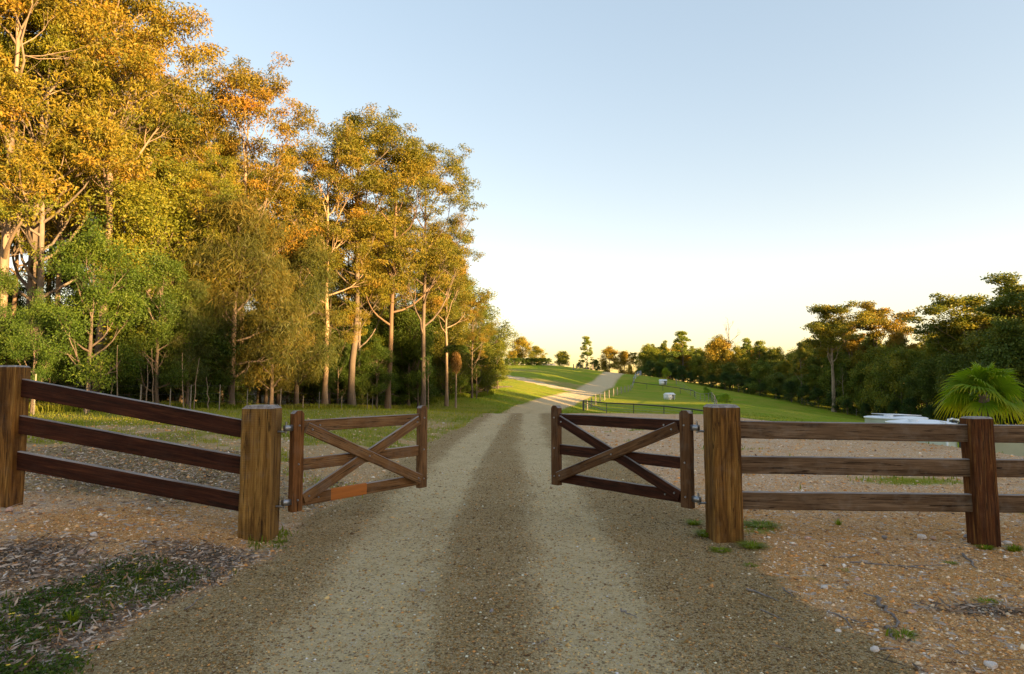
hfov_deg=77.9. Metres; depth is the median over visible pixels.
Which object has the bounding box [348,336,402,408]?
bushy tree
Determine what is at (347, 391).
undergrowth tree
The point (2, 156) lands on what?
gum tree
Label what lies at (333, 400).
undergrowth tree
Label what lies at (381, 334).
undergrowth tree
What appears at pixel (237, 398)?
shrub
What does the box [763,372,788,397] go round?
woodland tree
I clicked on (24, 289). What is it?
undergrowth tree
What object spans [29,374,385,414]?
wire fence
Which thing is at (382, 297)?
gum tree
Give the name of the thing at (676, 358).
woodland tree
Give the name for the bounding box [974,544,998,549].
grass tuft
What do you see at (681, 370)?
shrub
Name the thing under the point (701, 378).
shrub
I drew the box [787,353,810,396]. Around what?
woodland tree
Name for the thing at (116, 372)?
bare sapling
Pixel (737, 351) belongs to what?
woodland tree
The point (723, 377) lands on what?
shrub
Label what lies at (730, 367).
woodland tree
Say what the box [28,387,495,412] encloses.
rank grass
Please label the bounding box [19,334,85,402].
shrub
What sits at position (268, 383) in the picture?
undergrowth tree
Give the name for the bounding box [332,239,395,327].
gum tree
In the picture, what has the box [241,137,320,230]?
gum tree
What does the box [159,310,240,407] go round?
shrub
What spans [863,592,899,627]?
fallen stick
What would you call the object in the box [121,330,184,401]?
undergrowth tree
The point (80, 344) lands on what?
undergrowth tree
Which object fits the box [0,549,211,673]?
weeds
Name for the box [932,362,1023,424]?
fan palm
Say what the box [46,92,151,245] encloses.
gum tree
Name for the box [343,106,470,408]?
gum tree
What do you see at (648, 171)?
sky
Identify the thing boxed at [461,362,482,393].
shrub
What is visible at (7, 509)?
stone
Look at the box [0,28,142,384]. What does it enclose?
gum tree
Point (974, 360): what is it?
woodland tree
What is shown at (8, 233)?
gum tree
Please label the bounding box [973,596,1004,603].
grass tuft
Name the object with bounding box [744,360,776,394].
woodland tree
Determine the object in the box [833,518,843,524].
grass tuft
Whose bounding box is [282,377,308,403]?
undergrowth tree
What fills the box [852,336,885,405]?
woodland tree
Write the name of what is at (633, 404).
pipe fence
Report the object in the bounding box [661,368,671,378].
hill tree
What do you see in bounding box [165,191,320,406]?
sheoak tree
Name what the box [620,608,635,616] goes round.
fallen stick
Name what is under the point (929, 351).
woodland tree
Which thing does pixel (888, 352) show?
woodland tree
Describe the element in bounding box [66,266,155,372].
undergrowth tree
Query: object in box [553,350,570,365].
hill tree
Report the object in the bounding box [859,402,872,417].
shrub
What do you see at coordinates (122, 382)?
shrub
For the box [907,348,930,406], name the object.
woodland tree
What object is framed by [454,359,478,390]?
undergrowth tree
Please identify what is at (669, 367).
shrub
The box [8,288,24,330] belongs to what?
undergrowth tree
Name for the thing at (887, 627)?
fallen stick
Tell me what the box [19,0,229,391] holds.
gum tree
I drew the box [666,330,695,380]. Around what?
conifer tree
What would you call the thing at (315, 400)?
undergrowth tree
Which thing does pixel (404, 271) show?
gum tree
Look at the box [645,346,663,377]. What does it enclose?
woodland tree
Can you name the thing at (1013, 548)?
grass tuft
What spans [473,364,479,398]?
sapling
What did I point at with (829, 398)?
shrub
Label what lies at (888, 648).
fallen stick
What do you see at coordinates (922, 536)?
stone
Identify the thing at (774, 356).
woodland tree
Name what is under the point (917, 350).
woodland tree
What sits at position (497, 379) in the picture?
undergrowth tree
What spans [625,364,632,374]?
hill tree
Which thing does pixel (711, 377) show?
shrub
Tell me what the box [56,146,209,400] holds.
bushy tree
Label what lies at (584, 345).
conifer tree
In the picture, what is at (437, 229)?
gum tree
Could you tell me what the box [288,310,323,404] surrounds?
undergrowth tree
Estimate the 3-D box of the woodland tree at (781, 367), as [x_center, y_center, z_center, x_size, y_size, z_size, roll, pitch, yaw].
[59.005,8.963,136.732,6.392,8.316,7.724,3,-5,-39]
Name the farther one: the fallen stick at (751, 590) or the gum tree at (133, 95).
the gum tree at (133, 95)
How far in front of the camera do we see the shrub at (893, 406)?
96.09 m
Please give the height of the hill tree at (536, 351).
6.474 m
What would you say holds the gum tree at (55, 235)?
on the grass paddock ground at (640, 392)
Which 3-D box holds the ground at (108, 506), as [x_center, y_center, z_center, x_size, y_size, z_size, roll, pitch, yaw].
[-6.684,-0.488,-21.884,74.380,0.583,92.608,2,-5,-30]
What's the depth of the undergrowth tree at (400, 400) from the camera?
49.13 m
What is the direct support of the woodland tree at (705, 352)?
on the grass paddock ground at (640, 392)
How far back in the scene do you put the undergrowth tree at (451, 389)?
61.99 m
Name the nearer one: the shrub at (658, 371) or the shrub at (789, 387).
the shrub at (789, 387)
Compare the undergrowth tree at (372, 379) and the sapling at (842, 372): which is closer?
the undergrowth tree at (372, 379)
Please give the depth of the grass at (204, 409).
14.32 m
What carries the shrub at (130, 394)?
on the grass paddock ground at (640, 392)
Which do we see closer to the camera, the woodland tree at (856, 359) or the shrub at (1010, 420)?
the shrub at (1010, 420)
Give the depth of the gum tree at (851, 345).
118.75 m
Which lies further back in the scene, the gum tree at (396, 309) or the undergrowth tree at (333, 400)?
the gum tree at (396, 309)
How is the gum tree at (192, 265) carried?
on the grass paddock ground at (640, 392)
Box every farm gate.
[275,406,427,511]
[551,405,705,508]
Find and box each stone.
[4,507,13,512]
[90,532,97,536]
[870,646,879,651]
[917,534,926,539]
[983,660,997,668]
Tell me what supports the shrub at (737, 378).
on the grass paddock ground at (640, 392)
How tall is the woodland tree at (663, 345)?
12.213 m
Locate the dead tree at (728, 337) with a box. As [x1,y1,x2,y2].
[716,317,739,389]
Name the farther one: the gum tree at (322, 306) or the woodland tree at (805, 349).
the woodland tree at (805, 349)
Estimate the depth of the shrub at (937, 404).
85.03 m
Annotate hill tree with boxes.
[505,350,517,364]
[512,336,540,364]
[525,345,546,364]
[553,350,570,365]
[575,362,582,368]
[590,359,600,370]
[598,346,624,371]
[615,350,635,374]
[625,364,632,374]
[629,352,638,364]
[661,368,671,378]
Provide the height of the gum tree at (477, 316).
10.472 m
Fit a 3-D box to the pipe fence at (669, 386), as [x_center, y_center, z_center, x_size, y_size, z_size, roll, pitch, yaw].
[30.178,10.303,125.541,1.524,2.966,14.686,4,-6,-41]
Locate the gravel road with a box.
[75,372,915,673]
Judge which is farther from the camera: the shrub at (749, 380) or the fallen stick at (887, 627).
the shrub at (749, 380)
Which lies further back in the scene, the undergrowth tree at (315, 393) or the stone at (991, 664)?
the undergrowth tree at (315, 393)
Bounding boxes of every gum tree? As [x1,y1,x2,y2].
[0,0,83,195]
[0,0,131,362]
[0,0,170,403]
[0,0,184,364]
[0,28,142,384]
[0,113,81,330]
[0,114,57,276]
[1,48,76,268]
[3,50,84,274]
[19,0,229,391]
[23,97,124,300]
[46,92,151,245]
[51,61,194,333]
[62,0,224,388]
[64,72,212,266]
[80,99,273,401]
[135,142,249,316]
[145,91,264,260]
[165,51,336,403]
[172,236,221,400]
[197,174,256,265]
[220,146,259,210]
[227,184,274,300]
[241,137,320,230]
[244,214,306,404]
[262,164,344,397]
[264,115,392,403]
[270,103,431,405]
[295,193,341,312]
[295,250,378,404]
[303,260,337,401]
[312,209,407,404]
[324,203,386,400]
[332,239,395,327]
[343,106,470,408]
[353,194,434,404]
[359,294,411,323]
[360,143,487,405]
[369,204,431,320]
[417,207,485,405]
[452,289,500,397]
[788,342,813,402]
[800,300,874,411]
[838,320,864,393]
[841,300,918,353]
[885,329,917,365]
[902,291,1001,354]
[958,271,1023,380]
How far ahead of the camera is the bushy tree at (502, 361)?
77.63 m
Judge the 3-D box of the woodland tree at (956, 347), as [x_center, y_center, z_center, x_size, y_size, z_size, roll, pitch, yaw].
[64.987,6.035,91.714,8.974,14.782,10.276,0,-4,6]
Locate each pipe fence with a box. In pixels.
[583,400,702,413]
[635,382,694,396]
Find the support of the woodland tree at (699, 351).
on the grass paddock ground at (640, 392)
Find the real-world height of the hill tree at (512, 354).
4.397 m
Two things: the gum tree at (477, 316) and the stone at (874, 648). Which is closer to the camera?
the stone at (874, 648)
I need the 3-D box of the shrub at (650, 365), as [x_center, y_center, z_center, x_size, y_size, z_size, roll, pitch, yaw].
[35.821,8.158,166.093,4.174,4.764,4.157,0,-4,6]
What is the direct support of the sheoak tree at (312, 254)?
on the grass paddock ground at (640, 392)
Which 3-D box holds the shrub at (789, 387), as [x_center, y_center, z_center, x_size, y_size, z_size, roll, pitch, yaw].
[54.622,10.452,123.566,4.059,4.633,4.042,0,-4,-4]
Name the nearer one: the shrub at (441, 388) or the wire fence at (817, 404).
the shrub at (441, 388)
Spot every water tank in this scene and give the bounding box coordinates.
[864,413,928,422]
[885,418,960,447]
[995,443,1023,456]
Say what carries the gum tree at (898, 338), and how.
on the grass paddock ground at (640, 392)
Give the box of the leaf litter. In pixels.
[0,428,1023,673]
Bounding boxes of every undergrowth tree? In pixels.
[7,246,96,365]
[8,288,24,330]
[34,295,88,389]
[43,301,89,386]
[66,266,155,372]
[104,334,167,398]
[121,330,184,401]
[156,266,211,402]
[203,294,250,403]
[235,342,258,403]
[244,296,316,404]
[244,322,287,404]
[245,329,294,394]
[263,375,310,404]
[274,365,318,404]
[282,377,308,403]
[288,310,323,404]
[303,305,350,403]
[303,323,323,402]
[305,366,332,403]
[307,381,320,403]
[314,339,364,403]
[318,376,339,403]
[331,313,388,386]
[333,316,385,388]
[339,359,356,401]
[340,375,365,404]
[356,370,393,405]
[360,333,400,393]
[360,349,386,403]
[361,305,400,335]
[369,370,398,405]
[378,364,413,405]
[384,311,433,402]
[385,332,432,404]
[395,359,417,402]
[413,365,443,403]
[427,323,465,387]
[430,332,448,378]
[448,366,464,393]
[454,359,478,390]
[478,368,505,390]
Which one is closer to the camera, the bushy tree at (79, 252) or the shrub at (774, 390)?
the bushy tree at (79, 252)
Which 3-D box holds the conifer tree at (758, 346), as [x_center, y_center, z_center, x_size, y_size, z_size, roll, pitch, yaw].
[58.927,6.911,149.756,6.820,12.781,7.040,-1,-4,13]
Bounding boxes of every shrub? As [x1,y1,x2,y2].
[0,318,39,367]
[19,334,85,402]
[100,364,133,397]
[103,367,146,399]
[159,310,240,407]
[184,334,239,407]
[211,360,252,405]
[355,374,381,404]
[356,375,380,404]
[403,371,435,403]
[430,378,444,396]
[453,374,468,393]
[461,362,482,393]
[520,357,525,364]
[541,358,546,364]
[546,358,552,365]
[640,360,655,375]
[655,366,662,376]
[666,363,677,378]
[672,365,686,380]
[686,371,694,382]
[695,375,704,384]
[704,373,716,386]
[718,372,732,389]
[720,393,732,402]
[727,372,747,391]
[743,376,756,393]
[757,382,767,395]
[770,388,780,398]
[781,380,800,401]
[795,384,812,404]
[807,387,825,407]
[825,390,840,411]
[839,398,854,414]
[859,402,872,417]
[871,404,888,414]
[886,400,904,413]
[899,396,921,416]
[921,404,941,420]
[928,398,958,422]
[996,411,1019,424]
[1011,401,1023,424]
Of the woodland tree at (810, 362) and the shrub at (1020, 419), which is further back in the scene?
the woodland tree at (810, 362)
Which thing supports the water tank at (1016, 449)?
on the grass paddock ground at (640, 392)
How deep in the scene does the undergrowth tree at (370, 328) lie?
50.09 m
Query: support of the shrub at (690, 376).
on the grass paddock ground at (640, 392)
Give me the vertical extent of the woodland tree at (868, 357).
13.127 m
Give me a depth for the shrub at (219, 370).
28.63 m
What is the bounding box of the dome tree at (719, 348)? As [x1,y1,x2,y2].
[699,334,737,386]
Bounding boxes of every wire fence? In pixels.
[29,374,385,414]
[676,379,716,403]
[712,384,872,415]
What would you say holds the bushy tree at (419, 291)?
on the grass paddock ground at (640, 392)
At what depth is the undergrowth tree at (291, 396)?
45.73 m
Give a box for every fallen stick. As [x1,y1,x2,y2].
[184,594,205,609]
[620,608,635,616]
[746,588,778,600]
[826,611,877,628]
[850,561,948,569]
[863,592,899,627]
[879,647,906,649]
[883,625,893,637]
[961,553,976,567]
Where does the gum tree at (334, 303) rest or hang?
on the grass paddock ground at (640, 392)
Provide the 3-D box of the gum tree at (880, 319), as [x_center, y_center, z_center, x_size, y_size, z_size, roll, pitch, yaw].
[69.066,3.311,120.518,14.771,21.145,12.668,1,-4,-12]
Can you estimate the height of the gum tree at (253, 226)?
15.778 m
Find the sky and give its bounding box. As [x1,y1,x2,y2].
[3,0,1023,384]
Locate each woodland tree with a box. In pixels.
[633,351,650,375]
[635,368,646,375]
[640,343,656,375]
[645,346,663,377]
[652,360,674,377]
[654,350,669,377]
[658,340,667,351]
[661,358,679,378]
[665,351,685,367]
[666,343,684,380]
[675,369,688,381]
[678,355,696,379]
[686,353,705,379]
[691,347,708,379]
[698,344,714,366]
[704,359,723,387]
[717,361,742,389]
[731,345,746,387]
[735,354,757,388]
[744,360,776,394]
[746,350,763,391]
[762,346,786,394]
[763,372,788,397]
[771,359,796,397]
[780,375,808,399]
[785,337,823,396]
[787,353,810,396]
[804,337,837,390]
[807,351,826,385]
[817,346,855,400]
[817,349,857,406]
[835,361,869,412]
[841,349,866,408]
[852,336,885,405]
[855,344,892,413]
[858,356,900,414]
[866,346,921,415]
[872,341,919,413]
[897,357,941,419]
[905,333,957,408]
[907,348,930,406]
[913,339,946,408]
[928,330,973,413]
[930,352,978,421]
[945,337,1023,422]
[965,311,1017,424]
[968,314,1023,424]
[981,309,1023,391]
[984,315,1014,421]
[1009,324,1023,386]
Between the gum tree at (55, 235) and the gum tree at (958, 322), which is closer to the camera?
the gum tree at (55, 235)
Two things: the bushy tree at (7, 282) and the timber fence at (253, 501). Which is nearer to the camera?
the timber fence at (253, 501)
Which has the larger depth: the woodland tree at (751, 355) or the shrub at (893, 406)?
the woodland tree at (751, 355)
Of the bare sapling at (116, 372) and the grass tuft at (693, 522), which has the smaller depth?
the grass tuft at (693, 522)
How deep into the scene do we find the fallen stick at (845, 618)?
3.50 m
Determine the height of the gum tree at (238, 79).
20.986 m
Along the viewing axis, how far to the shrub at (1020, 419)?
72.62 m
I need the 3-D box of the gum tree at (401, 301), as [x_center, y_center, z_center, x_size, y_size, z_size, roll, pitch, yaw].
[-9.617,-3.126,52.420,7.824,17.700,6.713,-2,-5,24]
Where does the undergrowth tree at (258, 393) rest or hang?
on the grass paddock ground at (640, 392)
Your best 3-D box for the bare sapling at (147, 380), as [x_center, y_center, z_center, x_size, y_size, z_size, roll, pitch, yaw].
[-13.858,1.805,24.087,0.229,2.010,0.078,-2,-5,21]
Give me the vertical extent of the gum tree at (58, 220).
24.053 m
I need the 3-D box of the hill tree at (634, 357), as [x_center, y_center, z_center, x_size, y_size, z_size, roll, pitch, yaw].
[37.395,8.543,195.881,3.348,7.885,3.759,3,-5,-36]
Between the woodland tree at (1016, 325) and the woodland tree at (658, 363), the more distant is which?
the woodland tree at (658, 363)
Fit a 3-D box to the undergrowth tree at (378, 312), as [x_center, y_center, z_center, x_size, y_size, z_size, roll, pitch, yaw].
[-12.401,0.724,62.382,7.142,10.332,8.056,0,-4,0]
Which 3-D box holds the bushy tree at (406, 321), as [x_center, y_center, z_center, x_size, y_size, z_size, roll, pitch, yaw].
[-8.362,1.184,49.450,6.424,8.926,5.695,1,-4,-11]
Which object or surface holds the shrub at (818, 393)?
on the grass paddock ground at (640, 392)
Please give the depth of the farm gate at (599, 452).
5.98 m
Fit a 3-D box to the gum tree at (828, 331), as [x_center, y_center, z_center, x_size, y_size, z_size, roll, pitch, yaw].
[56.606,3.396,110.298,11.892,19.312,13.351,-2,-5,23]
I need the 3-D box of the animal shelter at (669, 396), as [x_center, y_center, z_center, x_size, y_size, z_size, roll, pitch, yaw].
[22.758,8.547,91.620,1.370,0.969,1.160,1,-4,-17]
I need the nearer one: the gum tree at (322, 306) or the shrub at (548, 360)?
the gum tree at (322, 306)
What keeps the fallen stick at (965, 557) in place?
on the ground at (108, 506)
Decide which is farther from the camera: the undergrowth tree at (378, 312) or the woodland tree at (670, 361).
the woodland tree at (670, 361)
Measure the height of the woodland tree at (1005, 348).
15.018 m
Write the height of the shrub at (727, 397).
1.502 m
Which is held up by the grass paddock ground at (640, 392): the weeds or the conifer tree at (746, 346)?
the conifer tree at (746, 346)
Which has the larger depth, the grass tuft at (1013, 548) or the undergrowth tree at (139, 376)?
the undergrowth tree at (139, 376)
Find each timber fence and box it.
[0,365,281,541]
[703,404,1023,547]
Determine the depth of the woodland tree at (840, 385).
120.25 m
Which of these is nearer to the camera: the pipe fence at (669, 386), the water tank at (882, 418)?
the water tank at (882, 418)
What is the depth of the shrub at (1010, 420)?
74.86 m
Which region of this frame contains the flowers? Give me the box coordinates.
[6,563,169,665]
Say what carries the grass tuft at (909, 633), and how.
on the ground at (108, 506)
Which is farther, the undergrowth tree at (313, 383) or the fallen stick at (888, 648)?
the undergrowth tree at (313, 383)
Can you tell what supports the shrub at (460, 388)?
on the grass paddock ground at (640, 392)
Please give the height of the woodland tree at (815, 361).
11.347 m
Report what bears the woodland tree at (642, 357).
on the grass paddock ground at (640, 392)
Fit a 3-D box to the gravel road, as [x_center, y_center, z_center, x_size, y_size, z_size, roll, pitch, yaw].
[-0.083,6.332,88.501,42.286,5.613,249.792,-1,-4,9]
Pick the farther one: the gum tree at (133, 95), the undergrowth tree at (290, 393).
the undergrowth tree at (290, 393)
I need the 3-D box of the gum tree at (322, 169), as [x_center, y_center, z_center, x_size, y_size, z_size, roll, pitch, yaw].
[-11.743,-4.685,40.606,8.606,18.612,7.384,4,-6,-42]
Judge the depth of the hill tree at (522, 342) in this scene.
184.23 m
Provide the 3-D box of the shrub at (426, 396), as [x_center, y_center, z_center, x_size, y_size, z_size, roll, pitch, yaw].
[-7.849,4.163,52.812,3.228,3.646,2.487,0,-4,4]
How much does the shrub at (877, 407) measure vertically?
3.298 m
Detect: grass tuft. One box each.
[56,608,83,626]
[685,519,704,525]
[687,528,708,536]
[708,546,733,552]
[733,539,772,549]
[743,517,785,528]
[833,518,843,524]
[884,627,924,641]
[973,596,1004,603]
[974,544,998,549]
[1004,543,1023,551]
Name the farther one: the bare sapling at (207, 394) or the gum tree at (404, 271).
the gum tree at (404, 271)
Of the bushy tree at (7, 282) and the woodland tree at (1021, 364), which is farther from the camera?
the woodland tree at (1021, 364)
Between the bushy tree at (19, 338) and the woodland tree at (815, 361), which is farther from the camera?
the woodland tree at (815, 361)
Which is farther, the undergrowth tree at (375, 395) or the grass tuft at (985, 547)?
the undergrowth tree at (375, 395)
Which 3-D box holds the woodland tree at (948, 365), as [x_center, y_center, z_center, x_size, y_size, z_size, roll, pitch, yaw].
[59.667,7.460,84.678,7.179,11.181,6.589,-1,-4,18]
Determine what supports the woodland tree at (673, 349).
on the grass paddock ground at (640, 392)
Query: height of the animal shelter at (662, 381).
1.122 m
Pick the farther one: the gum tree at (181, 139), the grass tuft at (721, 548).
the gum tree at (181, 139)
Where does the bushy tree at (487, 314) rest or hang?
on the grass paddock ground at (640, 392)
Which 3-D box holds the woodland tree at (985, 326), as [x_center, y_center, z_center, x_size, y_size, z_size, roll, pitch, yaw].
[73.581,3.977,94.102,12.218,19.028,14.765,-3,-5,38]
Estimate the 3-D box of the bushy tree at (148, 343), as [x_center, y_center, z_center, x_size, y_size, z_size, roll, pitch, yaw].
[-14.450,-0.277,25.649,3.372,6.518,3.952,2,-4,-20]
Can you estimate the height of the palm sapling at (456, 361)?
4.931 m
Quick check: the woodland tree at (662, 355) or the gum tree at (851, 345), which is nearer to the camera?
the gum tree at (851, 345)
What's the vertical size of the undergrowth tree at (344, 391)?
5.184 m
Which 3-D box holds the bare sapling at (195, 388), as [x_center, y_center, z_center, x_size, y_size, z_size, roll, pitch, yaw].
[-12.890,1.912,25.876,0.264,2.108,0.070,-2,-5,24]
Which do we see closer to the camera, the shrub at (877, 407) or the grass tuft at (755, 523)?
the grass tuft at (755, 523)
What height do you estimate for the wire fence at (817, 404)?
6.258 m
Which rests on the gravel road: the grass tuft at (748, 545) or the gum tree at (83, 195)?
the grass tuft at (748, 545)
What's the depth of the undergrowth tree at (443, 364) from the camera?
58.61 m
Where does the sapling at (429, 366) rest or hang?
on the grass paddock ground at (640, 392)
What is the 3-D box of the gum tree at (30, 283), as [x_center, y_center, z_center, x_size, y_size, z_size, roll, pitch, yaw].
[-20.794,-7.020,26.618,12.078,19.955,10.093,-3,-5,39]
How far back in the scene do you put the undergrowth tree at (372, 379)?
46.91 m
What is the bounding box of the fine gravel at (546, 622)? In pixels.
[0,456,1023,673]
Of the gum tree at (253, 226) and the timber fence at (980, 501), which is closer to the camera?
the timber fence at (980, 501)
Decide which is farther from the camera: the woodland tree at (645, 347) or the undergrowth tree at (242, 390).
the woodland tree at (645, 347)
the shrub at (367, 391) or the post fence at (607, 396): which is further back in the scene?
the post fence at (607, 396)
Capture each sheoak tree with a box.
[152,275,226,407]
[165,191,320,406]
[239,264,321,404]
[258,224,352,404]
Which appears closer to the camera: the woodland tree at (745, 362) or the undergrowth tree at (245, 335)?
the undergrowth tree at (245, 335)
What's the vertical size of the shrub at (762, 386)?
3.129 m
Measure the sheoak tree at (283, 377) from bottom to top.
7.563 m
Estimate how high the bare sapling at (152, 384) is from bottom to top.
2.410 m
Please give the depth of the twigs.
3.64 m
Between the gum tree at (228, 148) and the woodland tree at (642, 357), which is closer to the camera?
the gum tree at (228, 148)
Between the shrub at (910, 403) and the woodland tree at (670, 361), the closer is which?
the shrub at (910, 403)
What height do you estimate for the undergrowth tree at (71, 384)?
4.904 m
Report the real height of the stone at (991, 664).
0.034 m
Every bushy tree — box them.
[0,266,21,364]
[0,287,68,413]
[21,211,168,412]
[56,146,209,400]
[101,249,200,403]
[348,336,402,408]
[381,297,444,405]
[393,333,439,406]
[395,264,479,394]
[428,299,480,398]
[450,276,520,369]
[466,321,499,394]
[479,359,497,392]
[482,316,518,376]
[492,341,507,388]
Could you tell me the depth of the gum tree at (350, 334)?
43.00 m
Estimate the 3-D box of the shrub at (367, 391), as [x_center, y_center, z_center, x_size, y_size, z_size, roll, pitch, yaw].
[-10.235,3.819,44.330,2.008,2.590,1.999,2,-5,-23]
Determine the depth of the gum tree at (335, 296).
47.16 m
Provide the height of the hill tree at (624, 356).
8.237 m
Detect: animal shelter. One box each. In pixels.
[659,379,666,384]
[663,393,675,399]
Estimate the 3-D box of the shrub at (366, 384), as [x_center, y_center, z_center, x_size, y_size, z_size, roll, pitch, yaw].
[-10.203,3.760,43.635,1.972,2.556,1.981,-3,-5,38]
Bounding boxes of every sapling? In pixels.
[116,345,119,395]
[146,358,148,400]
[151,348,153,402]
[182,353,183,407]
[193,358,199,409]
[206,377,208,409]
[415,354,434,409]
[442,345,469,407]
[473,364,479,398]
[835,362,847,411]
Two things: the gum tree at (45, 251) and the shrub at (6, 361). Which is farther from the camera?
the gum tree at (45, 251)
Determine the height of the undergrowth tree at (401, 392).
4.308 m
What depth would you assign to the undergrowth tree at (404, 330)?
53.23 m
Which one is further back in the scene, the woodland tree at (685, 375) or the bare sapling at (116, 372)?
the woodland tree at (685, 375)
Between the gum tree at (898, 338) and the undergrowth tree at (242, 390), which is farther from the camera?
the gum tree at (898, 338)
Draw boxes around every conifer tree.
[578,336,599,368]
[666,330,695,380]
[734,337,756,384]
[751,340,766,375]
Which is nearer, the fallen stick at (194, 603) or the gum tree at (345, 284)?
the fallen stick at (194, 603)
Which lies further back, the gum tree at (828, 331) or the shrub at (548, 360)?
the shrub at (548, 360)
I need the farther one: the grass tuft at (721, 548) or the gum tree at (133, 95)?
the gum tree at (133, 95)
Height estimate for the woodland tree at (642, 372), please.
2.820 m
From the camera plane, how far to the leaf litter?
4.04 m
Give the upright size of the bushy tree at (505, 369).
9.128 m
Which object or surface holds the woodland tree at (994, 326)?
on the grass paddock ground at (640, 392)
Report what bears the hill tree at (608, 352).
on the grass paddock ground at (640, 392)
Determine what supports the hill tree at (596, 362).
on the grass paddock ground at (640, 392)
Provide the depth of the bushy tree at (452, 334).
55.86 m
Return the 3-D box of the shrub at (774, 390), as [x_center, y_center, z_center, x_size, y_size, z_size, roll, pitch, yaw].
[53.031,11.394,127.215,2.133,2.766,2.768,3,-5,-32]
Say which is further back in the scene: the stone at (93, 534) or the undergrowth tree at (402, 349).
the undergrowth tree at (402, 349)
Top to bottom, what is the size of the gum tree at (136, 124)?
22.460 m
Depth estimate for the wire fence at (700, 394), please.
99.73 m
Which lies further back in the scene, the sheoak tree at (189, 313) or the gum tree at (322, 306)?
the gum tree at (322, 306)
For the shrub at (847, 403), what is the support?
on the grass paddock ground at (640, 392)
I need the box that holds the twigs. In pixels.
[2,437,1023,673]
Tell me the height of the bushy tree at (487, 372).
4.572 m
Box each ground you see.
[0,410,1023,673]
[39,365,1023,455]
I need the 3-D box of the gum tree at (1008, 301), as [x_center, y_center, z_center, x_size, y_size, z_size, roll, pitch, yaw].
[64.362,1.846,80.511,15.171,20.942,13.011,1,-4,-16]
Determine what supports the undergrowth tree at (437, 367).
on the grass paddock ground at (640, 392)
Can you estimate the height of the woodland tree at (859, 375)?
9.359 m
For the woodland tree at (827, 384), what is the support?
on the grass paddock ground at (640, 392)
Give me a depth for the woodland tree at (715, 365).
151.39 m
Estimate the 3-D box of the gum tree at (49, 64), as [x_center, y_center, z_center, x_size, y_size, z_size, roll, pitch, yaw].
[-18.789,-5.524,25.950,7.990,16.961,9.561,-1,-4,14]
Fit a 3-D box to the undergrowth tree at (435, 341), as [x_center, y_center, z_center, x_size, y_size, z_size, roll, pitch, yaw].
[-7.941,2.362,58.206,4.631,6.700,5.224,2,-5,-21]
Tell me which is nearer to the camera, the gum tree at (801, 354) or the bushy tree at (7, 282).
the bushy tree at (7, 282)
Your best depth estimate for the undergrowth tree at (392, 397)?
46.51 m
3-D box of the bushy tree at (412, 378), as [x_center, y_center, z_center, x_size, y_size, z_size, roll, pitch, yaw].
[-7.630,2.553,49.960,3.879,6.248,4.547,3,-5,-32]
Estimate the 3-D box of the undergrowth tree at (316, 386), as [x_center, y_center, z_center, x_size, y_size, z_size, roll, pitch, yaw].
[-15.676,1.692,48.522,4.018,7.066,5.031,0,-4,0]
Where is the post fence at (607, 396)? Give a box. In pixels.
[582,378,633,409]
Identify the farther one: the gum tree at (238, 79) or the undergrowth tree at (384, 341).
the undergrowth tree at (384, 341)
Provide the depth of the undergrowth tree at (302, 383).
42.57 m
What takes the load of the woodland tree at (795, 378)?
on the grass paddock ground at (640, 392)
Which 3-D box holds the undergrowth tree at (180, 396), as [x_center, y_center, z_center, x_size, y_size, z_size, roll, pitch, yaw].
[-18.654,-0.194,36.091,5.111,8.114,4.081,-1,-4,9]
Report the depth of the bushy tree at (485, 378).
65.09 m
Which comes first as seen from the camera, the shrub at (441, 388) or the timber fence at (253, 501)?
the timber fence at (253, 501)
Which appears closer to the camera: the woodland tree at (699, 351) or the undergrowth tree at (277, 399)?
the undergrowth tree at (277, 399)
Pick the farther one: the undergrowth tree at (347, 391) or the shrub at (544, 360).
the shrub at (544, 360)
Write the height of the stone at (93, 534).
0.039 m
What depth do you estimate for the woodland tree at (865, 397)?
103.46 m
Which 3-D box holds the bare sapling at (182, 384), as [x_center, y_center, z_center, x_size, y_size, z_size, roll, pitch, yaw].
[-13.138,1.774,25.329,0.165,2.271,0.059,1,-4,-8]
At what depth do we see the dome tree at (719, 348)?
151.70 m
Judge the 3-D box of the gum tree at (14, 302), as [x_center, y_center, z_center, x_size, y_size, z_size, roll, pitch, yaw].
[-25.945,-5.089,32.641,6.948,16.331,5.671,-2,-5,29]
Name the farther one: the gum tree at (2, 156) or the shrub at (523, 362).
the shrub at (523, 362)
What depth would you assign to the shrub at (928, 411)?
88.30 m
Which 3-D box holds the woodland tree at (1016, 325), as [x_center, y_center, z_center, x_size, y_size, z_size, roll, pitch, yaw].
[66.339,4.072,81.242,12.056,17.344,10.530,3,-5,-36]
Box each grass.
[0,391,1002,673]
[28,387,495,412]
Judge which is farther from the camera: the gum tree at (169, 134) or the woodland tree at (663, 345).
the woodland tree at (663, 345)

